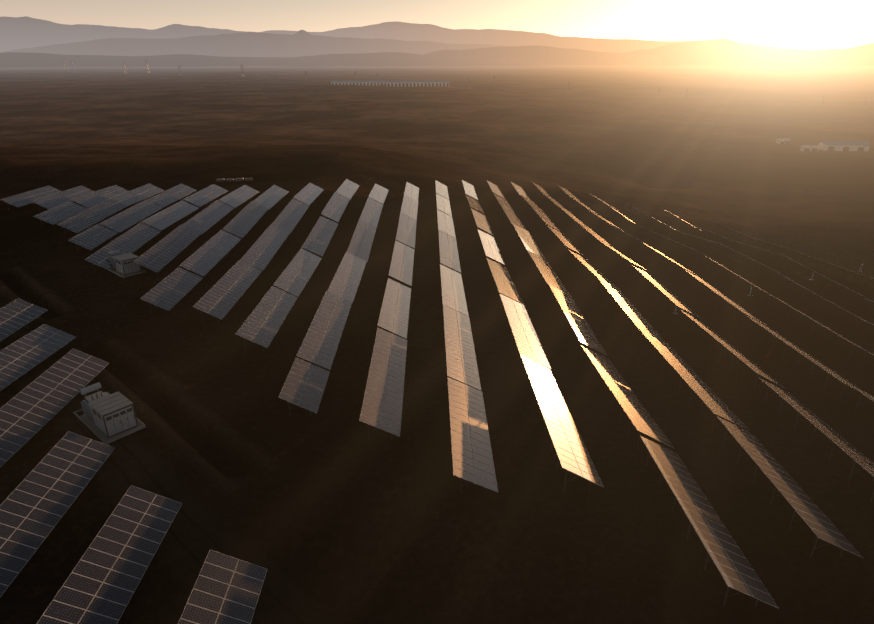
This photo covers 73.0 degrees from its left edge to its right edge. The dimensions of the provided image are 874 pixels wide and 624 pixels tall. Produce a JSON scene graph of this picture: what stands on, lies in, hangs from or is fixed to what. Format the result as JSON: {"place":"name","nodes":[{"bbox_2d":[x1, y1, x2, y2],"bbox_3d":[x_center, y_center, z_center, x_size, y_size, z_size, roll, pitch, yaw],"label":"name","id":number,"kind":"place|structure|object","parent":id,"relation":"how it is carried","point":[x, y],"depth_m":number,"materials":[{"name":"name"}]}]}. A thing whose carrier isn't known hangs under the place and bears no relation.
{"place":"outdoors","nodes":[
{"label":"outdoors","id":0,"kind":"place"},
{"bbox_2d":[0,16,259,51],"bbox_3d":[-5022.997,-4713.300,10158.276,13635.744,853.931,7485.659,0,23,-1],"label":"mountain range","id":1,"kind":"structure","parent":0,"point":[21,32],"depth_m":11398.49,"materials":[{"name":"grey stone"}]},
{"bbox_2d":[0,30,510,56],"bbox_3d":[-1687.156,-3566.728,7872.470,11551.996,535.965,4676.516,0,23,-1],"label":"mountain range","id":2,"kind":"structure","parent":0,"point":[300,43],"depth_m":8946.61,"materials":[{"name":"brown stone"}]},
{"bbox_2d":[0,52,554,67],"bbox_3d":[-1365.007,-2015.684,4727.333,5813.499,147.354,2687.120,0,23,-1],"label":"ridge","id":3,"kind":"structure","parent":0,"point":[23,59],"depth_m":5225.76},
{"bbox_2d":[260,21,476,38],"bbox_3d":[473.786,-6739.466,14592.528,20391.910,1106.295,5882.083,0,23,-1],"label":"mountain range","id":4,"kind":"structure","parent":0,"point":[379,30],"depth_m":16786.97,"materials":[{"name":"brown stone"}]},
{"bbox_2d":[0,65,873,623],"bbox_3d":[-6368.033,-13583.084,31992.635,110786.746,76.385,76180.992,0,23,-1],"label":"ground","id":5,"kind":"structure","parent":0,"point":[328,513],"depth_m":75.54,"materials":[{"name":"soil"}]},
{"bbox_2d":[0,186,61,209],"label":"solar row","id":6,"kind":"object","parent":5,"relation":"on","point":[22,199],"depth_m":138.47,"materials":[{"name":"blue glass"}]},
{"bbox_2d":[32,185,94,211],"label":"solar row","id":7,"kind":"object","parent":5,"relation":"on","point":[54,200],"depth_m":137.50,"materials":[{"name":"blue glass"}]},
{"bbox_2d":[33,185,127,227],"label":"solar row","id":8,"kind":"object","parent":5,"relation":"on","point":[59,213],"depth_m":129.98,"materials":[{"name":"blue glass"}]},
{"bbox_2d":[73,382,145,443],"bbox_3d":[-31.151,9.103,55.609,7.396,2.726,3.612,19,29,37],"label":"inverter station","id":9,"kind":"object","parent":5,"relation":"on","point":[106,418],"depth_m":54.11,"materials":[{"name":"paint"}]},
{"bbox_2d":[57,183,164,234],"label":"solar row","id":10,"kind":"object","parent":5,"relation":"on","point":[85,219],"depth_m":126.82,"materials":[{"name":"blue glass"}]},
{"bbox_2d":[0,184,227,345],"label":"solar row","id":11,"kind":"object","parent":5,"relation":"on","point":[16,314],"depth_m":104.65,"materials":[{"name":"blue glass"}]},
{"bbox_2d":[107,250,145,277],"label":"inverter station","id":12,"kind":"object","parent":5,"relation":"on","point":[124,265],"depth_m":94.68,"materials":[{"name":"paint"}]},
{"bbox_2d":[0,185,258,390],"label":"solar row","id":13,"kind":"object","parent":5,"relation":"on","point":[26,353],"depth_m":94.88,"materials":[{"name":"blue glass"}]},
{"bbox_2d":[69,183,195,252],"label":"solar row","id":14,"kind":"object","parent":5,"relation":"on","point":[96,235],"depth_m":119.88,"materials":[{"name":"blue glass"}]},
{"bbox_2d":[0,185,288,466],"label":"solar row","id":15,"kind":"object","parent":5,"relation":"on","point":[168,293],"depth_m":62.41,"materials":[{"name":"blue glass"}]},
{"bbox_2d":[0,183,323,596],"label":"solar row","id":16,"kind":"object","parent":5,"relation":"on","point":[28,494],"depth_m":46.91,"materials":[{"name":"blue glass"}]},
{"bbox_2d":[37,179,359,623],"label":"solar row","id":17,"kind":"object","parent":5,"relation":"on","point":[71,602],"depth_m":41.34,"materials":[{"name":"blue glass"}]},
{"bbox_2d":[216,178,252,181],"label":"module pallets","id":18,"kind":"object","parent":5,"relation":"on","point":[232,179],"depth_m":166.57,"materials":[{"name":"brown"}]},
{"bbox_2d":[178,183,388,623],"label":"solar row","id":19,"kind":"object","parent":5,"relation":"on","point":[206,599],"depth_m":60.55,"materials":[{"name":"blue glass"}]},
{"bbox_2d":[331,80,386,85],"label":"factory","id":20,"kind":"structure","parent":5,"relation":"on","point":[361,82],"depth_m":1212.68,"materials":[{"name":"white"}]},
{"bbox_2d":[359,182,418,440],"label":"solar row","id":21,"kind":"object","parent":5,"relation":"on","point":[375,406],"depth_m":69.90,"materials":[{"name":"blue glass"}]},
{"bbox_2d":[386,80,449,86],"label":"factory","id":22,"kind":"structure","parent":5,"relation":"on","point":[410,83],"depth_m":1125.18,"materials":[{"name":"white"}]},
{"bbox_2d":[435,180,497,493],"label":"solar row","id":23,"kind":"object","parent":5,"relation":"on","point":[472,459],"depth_m":61.61,"materials":[{"name":"blue glass"}]},
{"bbox_2d":[462,180,603,492],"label":"solar row","id":24,"kind":"object","parent":5,"relation":"on","point":[573,455],"depth_m":62.73,"materials":[{"name":"blue glass"}]},
{"bbox_2d":[424,45,661,65],"bbox_3d":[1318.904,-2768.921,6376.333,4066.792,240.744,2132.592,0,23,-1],"label":"ridge","id":25,"kind":"structure","parent":5,"relation":"on","point":[553,55],"depth_m":6811.22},
{"bbox_2d":[487,181,778,608],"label":"solar row","id":26,"kind":"object","parent":5,"relation":"on","point":[733,565],"depth_m":49.92,"materials":[{"name":"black glass"}]},
{"bbox_2d":[511,182,862,557],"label":"solar row","id":27,"kind":"object","parent":5,"relation":"on","point":[820,524],"depth_m":55.44,"materials":[{"name":"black glass"}]},
{"bbox_2d":[532,182,873,502],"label":"solar row","id":28,"kind":"object","parent":5,"relation":"on","point":[849,449],"depth_m":66.84,"materials":[{"name":"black glass"}]},
{"bbox_2d":[559,186,873,411],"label":"solar row","id":29,"kind":"object","parent":5,"relation":"on","point":[814,361],"depth_m":80.90,"materials":[{"name":"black glass"}]},
{"bbox_2d":[590,194,873,368],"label":"solar row","id":30,"kind":"object","parent":5,"relation":"on","point":[754,285],"depth_m":95.89,"materials":[{"name":"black glass"}]},
{"bbox_2d":[625,203,873,337],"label":"solar row","id":31,"kind":"object","parent":5,"relation":"on","point":[718,245],"depth_m":108.60,"materials":[{"name":"black glass"}]},
{"bbox_2d":[664,209,873,314],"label":"solar row","id":32,"kind":"object","parent":5,"relation":"on","point":[770,253],"depth_m":118.25,"materials":[{"name":"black glass"}]},
{"bbox_2d":[776,138,790,143],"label":"white shed","id":33,"kind":"structure","parent":5,"relation":"on","point":[783,141],"depth_m":371.20,"materials":[{"name":"white"}]},
{"bbox_2d":[706,218,873,291],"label":"solar row","id":34,"kind":"object","parent":5,"relation":"on","point":[830,265],"depth_m":122.25,"materials":[{"name":"black glass"}]},
{"bbox_2d":[800,145,819,151],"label":"white shed","id":35,"kind":"structure","parent":5,"relation":"on","point":[808,148],"depth_m":351.51,"materials":[{"name":"white"}]},
{"bbox_2d":[747,227,873,276],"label":"solar row","id":36,"kind":"object","parent":5,"relation":"on","point":[795,244],"depth_m":129.73,"materials":[{"name":"black glass"}]},
{"bbox_2d":[789,231,873,268],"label":"solar row","id":37,"kind":"object","parent":5,"relation":"on","point":[832,247],"depth_m":134.82,"materials":[{"name":"black glass"}]},
{"bbox_2d":[818,141,869,150],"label":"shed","id":38,"kind":"structure","parent":5,"relation":"on","point":[840,146],"depth_m":350.37,"materials":[{"name":"white"}]},
{"bbox_2d":[0,0,873,49],"label":"sky","id":39,"kind":"structure","parent":0,"point":[798,24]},
{"bbox_2d":[370,29,804,52],"bbox_3d":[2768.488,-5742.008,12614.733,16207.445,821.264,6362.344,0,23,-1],"label":"mountain range","id":40,"kind":"structure","parent":0,"point":[511,38],"depth_m":14746.65,"materials":[{"name":"brown stone"}]},
{"bbox_2d":[626,39,873,65],"bbox_3d":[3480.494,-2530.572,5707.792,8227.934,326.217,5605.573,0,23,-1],"label":"mountain range","id":41,"kind":"structure","parent":0,"point":[721,52],"depth_m":6550.00,"materials":[{"name":"yellow"}]}
]}

